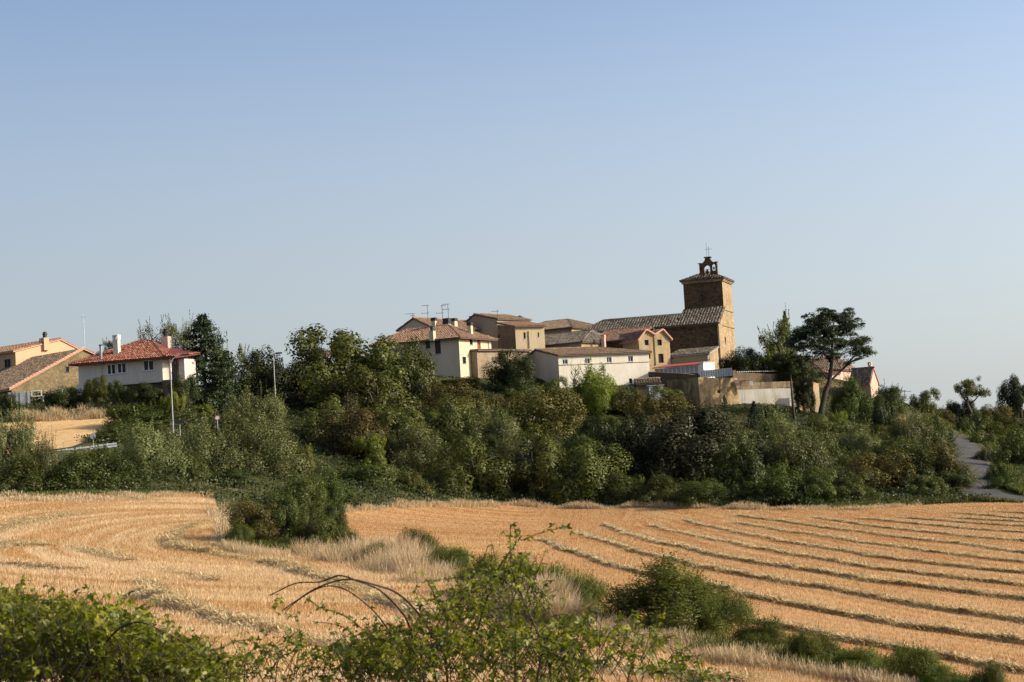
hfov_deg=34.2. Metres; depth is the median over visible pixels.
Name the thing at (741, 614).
bramble bush
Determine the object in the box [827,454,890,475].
shrub
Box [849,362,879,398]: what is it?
pink house
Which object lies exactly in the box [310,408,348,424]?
shrub
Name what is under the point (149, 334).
tree
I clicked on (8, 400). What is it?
shrub
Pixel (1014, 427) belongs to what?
shrub
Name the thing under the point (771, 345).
tree
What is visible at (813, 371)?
tree
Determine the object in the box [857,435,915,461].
shrub
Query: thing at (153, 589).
straw windrow
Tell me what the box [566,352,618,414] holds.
tree
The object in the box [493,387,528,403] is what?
shrub
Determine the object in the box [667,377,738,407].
rampart wall
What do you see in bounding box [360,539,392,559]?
bramble bush
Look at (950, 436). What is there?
shrub
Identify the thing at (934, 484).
shrub
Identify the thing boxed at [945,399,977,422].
shrub
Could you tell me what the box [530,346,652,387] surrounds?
white warehouse
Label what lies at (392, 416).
shrub
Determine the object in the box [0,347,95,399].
stone barn
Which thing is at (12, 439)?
shrub
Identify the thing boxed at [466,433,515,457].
shrub
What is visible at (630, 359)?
window
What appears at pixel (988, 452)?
shrub
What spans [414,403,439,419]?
shrub
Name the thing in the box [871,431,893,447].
shrub
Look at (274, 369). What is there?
street lamp
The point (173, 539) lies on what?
straw windrow
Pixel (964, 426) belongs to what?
shrub
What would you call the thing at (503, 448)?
shrub
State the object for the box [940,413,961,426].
shrub
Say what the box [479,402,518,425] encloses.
shrub
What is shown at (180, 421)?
road sign
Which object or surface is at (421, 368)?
tree
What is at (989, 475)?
shrub
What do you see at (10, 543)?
straw windrow
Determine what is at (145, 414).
shrub
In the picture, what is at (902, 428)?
shrub
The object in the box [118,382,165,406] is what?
shrub
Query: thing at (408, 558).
dry grass
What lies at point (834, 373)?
salmon walled house
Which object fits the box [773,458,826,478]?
shrub
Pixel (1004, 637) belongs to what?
straw windrow
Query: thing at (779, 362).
thin trunked tree
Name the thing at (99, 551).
straw windrow
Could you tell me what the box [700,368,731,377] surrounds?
terrace railing
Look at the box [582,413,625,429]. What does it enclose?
shrub
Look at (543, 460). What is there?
shrub
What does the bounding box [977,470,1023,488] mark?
shrub
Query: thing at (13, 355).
orange house
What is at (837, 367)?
pink walled house
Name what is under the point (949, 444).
shrub
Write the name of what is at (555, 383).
tree
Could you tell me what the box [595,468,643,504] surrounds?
shrub
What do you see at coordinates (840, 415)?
shrub
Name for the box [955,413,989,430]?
shrub
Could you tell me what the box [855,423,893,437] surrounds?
shrub
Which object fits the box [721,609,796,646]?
bramble bush
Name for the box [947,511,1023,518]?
straw windrow
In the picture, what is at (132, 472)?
shrub
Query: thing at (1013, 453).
shrub
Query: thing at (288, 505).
shrub
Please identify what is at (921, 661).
bramble bush
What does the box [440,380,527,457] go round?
shrub
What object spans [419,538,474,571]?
bramble bush
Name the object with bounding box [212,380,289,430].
shrub
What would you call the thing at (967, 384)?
almond tree
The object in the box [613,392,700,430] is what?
tree
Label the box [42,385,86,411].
shrub
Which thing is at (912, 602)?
straw windrow
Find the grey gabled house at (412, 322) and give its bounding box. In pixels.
[396,317,480,332]
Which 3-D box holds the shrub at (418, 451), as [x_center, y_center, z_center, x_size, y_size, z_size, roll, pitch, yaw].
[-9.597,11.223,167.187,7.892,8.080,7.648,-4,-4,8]
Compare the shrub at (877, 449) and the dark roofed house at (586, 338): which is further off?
the dark roofed house at (586, 338)
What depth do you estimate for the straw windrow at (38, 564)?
68.88 m
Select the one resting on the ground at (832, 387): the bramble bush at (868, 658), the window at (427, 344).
the bramble bush at (868, 658)
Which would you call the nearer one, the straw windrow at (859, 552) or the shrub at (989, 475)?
the straw windrow at (859, 552)
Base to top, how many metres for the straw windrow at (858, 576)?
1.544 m
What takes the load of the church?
on the ground at (832, 387)
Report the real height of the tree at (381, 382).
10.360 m
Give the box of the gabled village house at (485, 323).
[466,313,531,348]
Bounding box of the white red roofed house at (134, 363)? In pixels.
[68,328,199,413]
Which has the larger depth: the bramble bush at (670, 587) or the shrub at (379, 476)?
the shrub at (379, 476)
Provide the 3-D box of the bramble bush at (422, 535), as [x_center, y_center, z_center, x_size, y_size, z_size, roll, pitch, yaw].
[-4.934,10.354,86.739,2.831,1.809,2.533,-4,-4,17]
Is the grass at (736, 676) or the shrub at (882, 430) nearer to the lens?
the grass at (736, 676)
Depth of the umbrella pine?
213.35 m
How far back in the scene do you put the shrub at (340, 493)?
140.12 m
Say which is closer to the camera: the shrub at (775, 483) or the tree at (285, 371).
the shrub at (775, 483)
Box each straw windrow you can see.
[0,510,94,533]
[0,538,69,552]
[0,558,91,570]
[61,544,142,559]
[115,576,378,652]
[150,566,230,581]
[153,520,468,622]
[533,537,1023,644]
[573,530,1023,624]
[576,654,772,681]
[600,521,1023,600]
[647,523,1023,586]
[684,518,1023,573]
[728,521,1023,562]
[732,513,1023,553]
[750,615,1023,673]
[811,515,1023,541]
[857,516,1023,532]
[896,515,1023,526]
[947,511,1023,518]
[949,515,1023,521]
[992,510,1023,513]
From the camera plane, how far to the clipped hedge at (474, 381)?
218.43 m
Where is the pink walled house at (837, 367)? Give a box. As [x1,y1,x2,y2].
[807,356,854,380]
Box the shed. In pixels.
[646,384,663,401]
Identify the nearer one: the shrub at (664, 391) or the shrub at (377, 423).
the shrub at (377, 423)
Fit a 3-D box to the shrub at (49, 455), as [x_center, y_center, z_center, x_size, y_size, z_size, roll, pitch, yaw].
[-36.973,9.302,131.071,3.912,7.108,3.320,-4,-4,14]
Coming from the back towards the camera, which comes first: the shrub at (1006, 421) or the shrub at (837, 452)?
the shrub at (1006, 421)
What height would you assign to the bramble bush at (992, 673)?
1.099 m
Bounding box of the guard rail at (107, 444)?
[57,442,116,450]
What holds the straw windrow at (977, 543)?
on the ground at (832, 387)
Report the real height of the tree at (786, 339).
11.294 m
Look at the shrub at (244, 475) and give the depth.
138.37 m
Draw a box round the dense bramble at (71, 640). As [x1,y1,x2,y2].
[0,573,256,681]
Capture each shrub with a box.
[0,390,56,476]
[0,392,18,414]
[0,445,68,492]
[16,416,67,484]
[32,436,121,489]
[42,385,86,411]
[79,375,110,403]
[81,419,150,443]
[90,445,152,489]
[100,397,194,431]
[103,407,192,482]
[106,379,127,403]
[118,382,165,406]
[160,388,186,413]
[167,373,199,409]
[167,451,212,482]
[169,397,259,474]
[186,403,212,418]
[191,394,295,446]
[201,467,254,488]
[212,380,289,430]
[217,409,324,481]
[219,497,287,543]
[252,485,302,539]
[263,464,330,510]
[273,495,336,539]
[290,393,345,445]
[291,506,336,545]
[292,442,314,475]
[309,405,387,460]
[309,458,359,505]
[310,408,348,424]
[315,491,349,535]
[336,452,398,492]
[339,393,360,426]
[343,428,386,470]
[359,402,433,465]
[371,417,385,430]
[383,412,455,476]
[388,463,440,493]
[398,471,434,495]
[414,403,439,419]
[417,393,495,447]
[422,461,469,497]
[426,434,514,498]
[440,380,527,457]
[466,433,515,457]
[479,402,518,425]
[481,422,571,500]
[485,424,529,488]
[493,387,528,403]
[540,437,634,505]
[565,386,596,412]
[565,432,601,455]
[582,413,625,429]
[589,411,661,479]
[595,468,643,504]
[608,388,653,414]
[627,468,684,504]
[647,385,688,414]
[672,472,748,506]
[698,405,735,431]
[710,420,767,499]
[733,457,816,505]
[758,405,835,477]
[762,403,785,420]
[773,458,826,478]
[782,430,819,443]
[785,460,851,506]
[790,373,816,413]
[794,419,861,462]
[798,469,838,485]
[801,412,853,432]
[822,463,847,476]
[824,465,882,502]
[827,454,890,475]
[828,410,847,428]
[829,412,889,454]
[835,445,914,492]
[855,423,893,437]
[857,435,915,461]
[864,379,907,416]
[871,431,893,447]
[875,414,914,428]
[877,434,957,492]
[905,473,947,496]
[906,439,970,490]
[911,457,981,488]
[914,412,959,448]
[918,429,957,454]
[918,440,963,457]
[920,471,975,492]
[937,405,954,425]
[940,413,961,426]
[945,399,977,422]
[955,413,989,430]
[955,415,975,434]
[968,417,1022,442]
[969,404,1013,423]
[972,448,995,461]
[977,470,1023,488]
[983,456,1011,480]
[985,437,1015,453]
[989,423,1023,465]
[990,411,1018,432]
[997,418,1023,433]
[1001,418,1023,435]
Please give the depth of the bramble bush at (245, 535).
85.51 m
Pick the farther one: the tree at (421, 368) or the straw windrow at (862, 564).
the tree at (421, 368)
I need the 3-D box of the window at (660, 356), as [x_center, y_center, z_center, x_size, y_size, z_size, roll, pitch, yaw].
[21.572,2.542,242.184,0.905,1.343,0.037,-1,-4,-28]
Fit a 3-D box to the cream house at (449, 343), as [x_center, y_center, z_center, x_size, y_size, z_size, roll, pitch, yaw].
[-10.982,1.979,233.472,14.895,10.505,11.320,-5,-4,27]
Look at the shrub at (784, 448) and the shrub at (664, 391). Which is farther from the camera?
the shrub at (664, 391)
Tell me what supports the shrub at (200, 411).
on the ground at (832, 387)
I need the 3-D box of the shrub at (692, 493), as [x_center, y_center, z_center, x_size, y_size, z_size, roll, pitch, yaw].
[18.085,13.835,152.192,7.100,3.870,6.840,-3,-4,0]
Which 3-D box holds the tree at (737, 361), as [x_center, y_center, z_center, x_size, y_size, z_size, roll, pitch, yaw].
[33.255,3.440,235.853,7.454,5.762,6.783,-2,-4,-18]
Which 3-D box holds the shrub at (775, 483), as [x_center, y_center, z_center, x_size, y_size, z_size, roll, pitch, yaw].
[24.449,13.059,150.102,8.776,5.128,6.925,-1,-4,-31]
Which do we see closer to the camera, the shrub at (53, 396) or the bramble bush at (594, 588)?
the bramble bush at (594, 588)
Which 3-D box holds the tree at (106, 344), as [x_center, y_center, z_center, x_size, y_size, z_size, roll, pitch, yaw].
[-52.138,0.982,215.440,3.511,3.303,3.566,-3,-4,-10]
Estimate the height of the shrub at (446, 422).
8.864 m
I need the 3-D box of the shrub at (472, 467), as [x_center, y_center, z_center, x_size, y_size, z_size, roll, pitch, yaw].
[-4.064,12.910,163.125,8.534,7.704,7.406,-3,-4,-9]
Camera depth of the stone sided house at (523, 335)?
241.90 m
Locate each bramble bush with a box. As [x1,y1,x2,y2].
[221,518,255,545]
[332,525,363,545]
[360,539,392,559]
[398,524,442,553]
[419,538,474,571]
[452,545,505,590]
[485,546,531,589]
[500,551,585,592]
[558,563,615,613]
[597,545,739,632]
[676,575,759,639]
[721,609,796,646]
[778,625,844,662]
[819,638,890,674]
[876,631,945,681]
[916,658,970,681]
[965,656,1010,681]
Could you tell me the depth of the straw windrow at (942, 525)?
121.04 m
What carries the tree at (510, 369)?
on the ground at (832, 387)
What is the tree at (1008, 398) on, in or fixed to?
on the ground at (832, 387)
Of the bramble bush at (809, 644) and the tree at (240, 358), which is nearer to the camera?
the bramble bush at (809, 644)
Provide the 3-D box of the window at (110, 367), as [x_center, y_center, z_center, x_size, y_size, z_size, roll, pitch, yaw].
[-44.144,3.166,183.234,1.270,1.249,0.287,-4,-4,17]
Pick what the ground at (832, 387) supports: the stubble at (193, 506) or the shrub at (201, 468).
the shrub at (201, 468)
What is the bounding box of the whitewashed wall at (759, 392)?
[738,381,795,406]
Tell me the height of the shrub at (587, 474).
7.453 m
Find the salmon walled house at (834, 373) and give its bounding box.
[818,370,840,379]
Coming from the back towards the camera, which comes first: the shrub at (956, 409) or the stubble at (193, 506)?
the shrub at (956, 409)
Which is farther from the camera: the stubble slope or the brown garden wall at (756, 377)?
the brown garden wall at (756, 377)
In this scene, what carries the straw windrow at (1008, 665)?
on the ground at (832, 387)
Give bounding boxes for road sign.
[175,419,183,435]
[215,415,219,429]
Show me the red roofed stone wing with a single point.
(615, 337)
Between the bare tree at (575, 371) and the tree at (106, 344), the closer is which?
the bare tree at (575, 371)
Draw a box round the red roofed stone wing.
[601,326,654,347]
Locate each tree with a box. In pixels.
[96,337,112,352]
[135,315,172,345]
[163,309,197,349]
[180,313,250,414]
[211,330,249,398]
[230,344,306,408]
[269,360,306,397]
[284,323,414,408]
[298,334,347,389]
[313,363,424,416]
[390,334,438,406]
[404,379,497,420]
[479,346,535,392]
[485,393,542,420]
[502,383,592,441]
[539,376,568,405]
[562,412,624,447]
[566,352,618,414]
[568,360,580,386]
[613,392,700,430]
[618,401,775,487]
[718,345,767,377]
[722,395,730,415]
[744,401,762,430]
[745,354,780,381]
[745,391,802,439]
[757,304,796,373]
[770,352,806,417]
[774,360,824,382]
[781,311,794,360]
[829,368,874,423]
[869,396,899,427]
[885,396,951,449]
[908,387,942,415]
[953,376,990,413]
[995,373,1023,418]
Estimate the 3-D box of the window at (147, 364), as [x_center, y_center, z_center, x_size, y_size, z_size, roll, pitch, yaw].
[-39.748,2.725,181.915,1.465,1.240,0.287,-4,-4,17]
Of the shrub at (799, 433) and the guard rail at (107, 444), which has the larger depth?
the shrub at (799, 433)
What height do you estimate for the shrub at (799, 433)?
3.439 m
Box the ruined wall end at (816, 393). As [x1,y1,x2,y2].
[811,382,819,411]
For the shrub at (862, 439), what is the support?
on the ground at (832, 387)
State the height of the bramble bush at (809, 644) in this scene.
1.414 m
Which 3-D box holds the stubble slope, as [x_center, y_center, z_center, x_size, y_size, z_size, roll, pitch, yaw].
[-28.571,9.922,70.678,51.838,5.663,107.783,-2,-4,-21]
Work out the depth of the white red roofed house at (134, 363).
183.03 m
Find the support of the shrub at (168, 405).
on the ground at (832, 387)
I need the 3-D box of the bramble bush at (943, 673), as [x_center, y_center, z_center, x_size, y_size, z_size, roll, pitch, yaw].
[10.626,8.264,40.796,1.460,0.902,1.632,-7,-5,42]
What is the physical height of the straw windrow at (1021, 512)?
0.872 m
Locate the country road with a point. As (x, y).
(969, 449)
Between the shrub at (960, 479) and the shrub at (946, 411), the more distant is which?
the shrub at (946, 411)
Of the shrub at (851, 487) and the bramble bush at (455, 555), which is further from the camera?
the shrub at (851, 487)
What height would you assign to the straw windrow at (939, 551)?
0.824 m
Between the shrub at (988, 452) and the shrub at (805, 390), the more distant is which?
the shrub at (805, 390)
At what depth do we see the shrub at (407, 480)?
156.74 m
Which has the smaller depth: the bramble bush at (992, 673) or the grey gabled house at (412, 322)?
the bramble bush at (992, 673)
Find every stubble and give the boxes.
[0,493,863,681]
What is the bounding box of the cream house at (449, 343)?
[368,317,497,377]
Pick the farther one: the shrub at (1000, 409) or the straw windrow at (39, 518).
the shrub at (1000, 409)
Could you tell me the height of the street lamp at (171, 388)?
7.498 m
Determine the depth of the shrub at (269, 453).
145.50 m
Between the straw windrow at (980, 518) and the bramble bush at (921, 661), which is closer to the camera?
the bramble bush at (921, 661)
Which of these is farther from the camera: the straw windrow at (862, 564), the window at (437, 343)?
the window at (437, 343)
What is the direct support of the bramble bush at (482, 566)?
on the ground at (832, 387)
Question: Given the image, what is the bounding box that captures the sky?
[0,0,1023,409]
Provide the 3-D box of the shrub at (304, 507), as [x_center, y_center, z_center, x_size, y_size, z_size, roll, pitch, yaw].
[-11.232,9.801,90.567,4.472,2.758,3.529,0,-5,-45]
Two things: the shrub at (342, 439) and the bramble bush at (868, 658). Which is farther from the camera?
the shrub at (342, 439)
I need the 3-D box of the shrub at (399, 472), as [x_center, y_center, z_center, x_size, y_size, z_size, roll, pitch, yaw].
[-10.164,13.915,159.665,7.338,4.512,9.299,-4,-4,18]
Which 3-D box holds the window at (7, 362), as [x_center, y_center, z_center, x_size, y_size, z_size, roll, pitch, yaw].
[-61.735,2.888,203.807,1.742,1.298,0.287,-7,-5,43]
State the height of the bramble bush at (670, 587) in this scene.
3.060 m
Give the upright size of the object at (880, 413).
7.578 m
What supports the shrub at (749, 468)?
on the ground at (832, 387)
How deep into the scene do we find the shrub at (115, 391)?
177.57 m
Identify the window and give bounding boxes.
[5,359,10,367]
[106,364,115,375]
[117,363,126,373]
[142,360,153,371]
[425,341,430,348]
[435,340,441,354]
[628,356,633,361]
[658,354,662,362]
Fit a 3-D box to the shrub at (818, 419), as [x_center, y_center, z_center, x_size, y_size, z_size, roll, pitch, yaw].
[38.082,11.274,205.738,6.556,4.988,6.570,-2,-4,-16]
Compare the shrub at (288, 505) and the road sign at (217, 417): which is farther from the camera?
the road sign at (217, 417)
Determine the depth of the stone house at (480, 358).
229.28 m
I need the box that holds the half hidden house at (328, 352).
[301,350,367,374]
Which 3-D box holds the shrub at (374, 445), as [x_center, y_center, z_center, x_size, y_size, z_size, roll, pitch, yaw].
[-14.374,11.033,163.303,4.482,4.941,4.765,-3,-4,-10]
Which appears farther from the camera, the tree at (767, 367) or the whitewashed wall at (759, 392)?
the tree at (767, 367)
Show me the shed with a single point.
(650, 386)
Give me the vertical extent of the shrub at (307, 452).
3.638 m
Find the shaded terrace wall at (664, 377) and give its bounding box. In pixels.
[648,372,699,386]
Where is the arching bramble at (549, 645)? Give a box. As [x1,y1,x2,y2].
[217,522,733,681]
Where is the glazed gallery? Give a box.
[652,361,714,377]
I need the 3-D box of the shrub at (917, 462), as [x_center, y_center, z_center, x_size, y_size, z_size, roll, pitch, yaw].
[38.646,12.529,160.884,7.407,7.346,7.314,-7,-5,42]
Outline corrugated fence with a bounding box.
[8,392,29,406]
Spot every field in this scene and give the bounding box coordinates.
[0,417,113,453]
[345,502,1023,681]
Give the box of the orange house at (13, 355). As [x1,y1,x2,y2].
[0,332,78,369]
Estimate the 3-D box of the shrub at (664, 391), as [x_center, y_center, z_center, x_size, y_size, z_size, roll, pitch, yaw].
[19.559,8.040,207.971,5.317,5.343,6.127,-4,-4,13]
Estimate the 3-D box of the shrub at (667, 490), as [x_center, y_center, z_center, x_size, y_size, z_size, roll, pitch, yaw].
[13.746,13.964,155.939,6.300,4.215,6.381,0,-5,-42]
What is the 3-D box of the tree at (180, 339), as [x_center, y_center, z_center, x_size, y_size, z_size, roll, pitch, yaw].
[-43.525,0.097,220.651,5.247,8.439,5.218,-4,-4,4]
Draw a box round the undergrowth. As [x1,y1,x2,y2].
[0,367,1023,511]
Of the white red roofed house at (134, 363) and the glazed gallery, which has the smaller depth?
the white red roofed house at (134, 363)
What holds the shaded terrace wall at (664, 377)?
on the ground at (832, 387)
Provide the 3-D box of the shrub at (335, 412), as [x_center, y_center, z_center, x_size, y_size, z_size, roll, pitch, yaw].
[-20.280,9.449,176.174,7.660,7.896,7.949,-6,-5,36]
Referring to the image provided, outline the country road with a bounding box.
[953,436,1023,500]
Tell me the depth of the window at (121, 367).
182.95 m
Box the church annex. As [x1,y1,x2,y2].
[670,346,718,368]
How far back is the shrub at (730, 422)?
202.50 m
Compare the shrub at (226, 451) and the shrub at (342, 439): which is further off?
the shrub at (342, 439)
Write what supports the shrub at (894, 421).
on the ground at (832, 387)
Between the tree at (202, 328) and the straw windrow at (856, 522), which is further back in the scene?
the tree at (202, 328)
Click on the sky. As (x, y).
(268, 170)
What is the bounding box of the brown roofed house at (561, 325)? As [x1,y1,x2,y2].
[539,319,592,334]
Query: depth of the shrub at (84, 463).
129.55 m
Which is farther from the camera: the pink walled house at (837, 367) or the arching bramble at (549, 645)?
the pink walled house at (837, 367)
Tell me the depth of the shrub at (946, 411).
266.93 m
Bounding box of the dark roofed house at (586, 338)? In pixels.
[545,330,602,347]
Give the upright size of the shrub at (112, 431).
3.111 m
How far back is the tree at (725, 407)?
205.71 m
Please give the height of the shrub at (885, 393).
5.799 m
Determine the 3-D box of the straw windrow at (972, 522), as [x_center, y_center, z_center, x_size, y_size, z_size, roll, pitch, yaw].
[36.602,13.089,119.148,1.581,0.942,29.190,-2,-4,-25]
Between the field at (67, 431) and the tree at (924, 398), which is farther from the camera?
the tree at (924, 398)
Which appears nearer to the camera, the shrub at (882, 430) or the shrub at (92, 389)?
the shrub at (92, 389)
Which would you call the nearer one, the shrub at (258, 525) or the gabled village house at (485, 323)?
the shrub at (258, 525)
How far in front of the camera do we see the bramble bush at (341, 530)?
87.22 m
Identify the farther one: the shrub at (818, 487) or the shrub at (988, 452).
the shrub at (988, 452)
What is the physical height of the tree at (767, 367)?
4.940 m
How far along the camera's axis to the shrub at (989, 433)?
213.18 m
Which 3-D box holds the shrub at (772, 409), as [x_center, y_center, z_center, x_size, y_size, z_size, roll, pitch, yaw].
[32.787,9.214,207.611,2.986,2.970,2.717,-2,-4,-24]
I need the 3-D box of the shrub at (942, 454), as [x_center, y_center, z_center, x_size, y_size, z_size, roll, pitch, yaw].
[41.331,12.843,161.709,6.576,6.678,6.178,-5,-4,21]
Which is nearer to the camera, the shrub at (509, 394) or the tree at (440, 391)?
the tree at (440, 391)
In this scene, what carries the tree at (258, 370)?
on the ground at (832, 387)
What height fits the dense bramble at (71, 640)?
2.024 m
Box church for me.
[580,248,735,367]
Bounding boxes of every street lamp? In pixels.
[170,353,188,432]
[273,352,281,396]
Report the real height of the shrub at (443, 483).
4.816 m
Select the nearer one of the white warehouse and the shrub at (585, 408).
the shrub at (585, 408)
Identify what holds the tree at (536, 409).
on the ground at (832, 387)
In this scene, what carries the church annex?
on the ground at (832, 387)
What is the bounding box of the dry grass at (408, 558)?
[0,402,921,681]
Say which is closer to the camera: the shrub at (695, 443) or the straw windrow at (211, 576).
the straw windrow at (211, 576)
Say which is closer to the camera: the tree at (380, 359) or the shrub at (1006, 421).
the tree at (380, 359)
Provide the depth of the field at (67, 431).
164.78 m
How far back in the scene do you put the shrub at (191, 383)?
176.62 m
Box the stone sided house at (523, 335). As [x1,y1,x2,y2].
[495,321,545,351]
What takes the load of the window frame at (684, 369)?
in the glazed gallery
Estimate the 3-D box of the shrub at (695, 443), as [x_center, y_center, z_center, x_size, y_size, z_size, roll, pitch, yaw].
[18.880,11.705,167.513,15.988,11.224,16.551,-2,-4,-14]
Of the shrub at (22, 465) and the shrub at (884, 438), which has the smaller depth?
the shrub at (22, 465)
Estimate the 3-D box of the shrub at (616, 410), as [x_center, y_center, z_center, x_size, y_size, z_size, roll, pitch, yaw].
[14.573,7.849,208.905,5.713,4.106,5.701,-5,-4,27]
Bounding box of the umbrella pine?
[783,307,877,417]
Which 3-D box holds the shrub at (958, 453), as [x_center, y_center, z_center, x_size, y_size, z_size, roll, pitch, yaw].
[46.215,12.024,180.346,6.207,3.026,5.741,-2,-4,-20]
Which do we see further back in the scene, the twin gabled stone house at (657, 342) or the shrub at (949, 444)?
the twin gabled stone house at (657, 342)
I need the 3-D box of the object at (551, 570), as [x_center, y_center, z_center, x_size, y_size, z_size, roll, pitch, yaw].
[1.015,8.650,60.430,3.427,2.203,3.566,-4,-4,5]
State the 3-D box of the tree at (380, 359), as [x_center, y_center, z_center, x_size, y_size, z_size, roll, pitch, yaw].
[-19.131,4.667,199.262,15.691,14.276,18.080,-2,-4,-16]
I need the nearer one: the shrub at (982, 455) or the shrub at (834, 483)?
the shrub at (834, 483)
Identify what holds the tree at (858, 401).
on the ground at (832, 387)
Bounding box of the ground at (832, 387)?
[0,372,1023,532]
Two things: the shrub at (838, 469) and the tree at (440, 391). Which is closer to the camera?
the shrub at (838, 469)
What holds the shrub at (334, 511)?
on the ground at (832, 387)
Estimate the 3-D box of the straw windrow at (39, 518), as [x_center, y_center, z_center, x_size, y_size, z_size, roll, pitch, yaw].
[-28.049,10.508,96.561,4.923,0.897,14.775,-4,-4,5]
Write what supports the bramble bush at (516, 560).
on the ground at (832, 387)
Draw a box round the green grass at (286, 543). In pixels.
[0,413,1023,681]
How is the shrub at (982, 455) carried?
on the ground at (832, 387)
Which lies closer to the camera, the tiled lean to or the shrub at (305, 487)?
the shrub at (305, 487)
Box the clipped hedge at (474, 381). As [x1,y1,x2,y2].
[441,378,479,387]
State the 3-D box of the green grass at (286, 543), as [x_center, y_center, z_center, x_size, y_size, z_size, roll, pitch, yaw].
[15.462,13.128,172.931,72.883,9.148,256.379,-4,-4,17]
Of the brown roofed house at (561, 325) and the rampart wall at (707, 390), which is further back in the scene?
the brown roofed house at (561, 325)
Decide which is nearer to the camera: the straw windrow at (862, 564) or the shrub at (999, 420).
the straw windrow at (862, 564)
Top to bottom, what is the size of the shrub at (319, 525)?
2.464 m
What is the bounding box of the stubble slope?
[0,497,829,681]
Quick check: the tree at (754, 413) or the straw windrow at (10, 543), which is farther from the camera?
the tree at (754, 413)
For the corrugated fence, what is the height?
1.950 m
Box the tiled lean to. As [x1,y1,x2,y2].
[634,377,661,396]
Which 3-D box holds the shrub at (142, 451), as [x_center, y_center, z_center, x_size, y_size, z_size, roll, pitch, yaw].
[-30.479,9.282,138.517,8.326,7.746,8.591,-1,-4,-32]
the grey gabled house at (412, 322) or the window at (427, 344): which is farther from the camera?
the grey gabled house at (412, 322)
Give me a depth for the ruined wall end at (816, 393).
224.31 m
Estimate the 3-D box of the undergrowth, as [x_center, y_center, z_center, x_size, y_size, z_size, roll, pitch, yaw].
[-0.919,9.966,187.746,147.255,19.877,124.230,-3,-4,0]
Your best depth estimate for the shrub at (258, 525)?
88.06 m
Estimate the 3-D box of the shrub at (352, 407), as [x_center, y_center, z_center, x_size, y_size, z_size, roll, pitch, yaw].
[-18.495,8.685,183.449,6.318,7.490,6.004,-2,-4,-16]
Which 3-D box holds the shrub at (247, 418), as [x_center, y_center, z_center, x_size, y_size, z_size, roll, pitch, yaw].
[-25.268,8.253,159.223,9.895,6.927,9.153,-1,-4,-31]
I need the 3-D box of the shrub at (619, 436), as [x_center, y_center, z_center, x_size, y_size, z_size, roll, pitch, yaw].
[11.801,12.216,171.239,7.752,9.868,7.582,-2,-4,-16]
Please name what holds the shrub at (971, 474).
on the ground at (832, 387)
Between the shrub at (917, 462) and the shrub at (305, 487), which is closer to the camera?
the shrub at (305, 487)
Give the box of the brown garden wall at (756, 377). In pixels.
[736,371,805,388]
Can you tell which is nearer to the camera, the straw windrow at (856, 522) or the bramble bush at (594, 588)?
the bramble bush at (594, 588)
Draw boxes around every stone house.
[470,349,531,378]
[619,328,672,371]
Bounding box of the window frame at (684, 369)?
[655,365,697,372]
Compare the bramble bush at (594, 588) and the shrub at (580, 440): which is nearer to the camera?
the bramble bush at (594, 588)

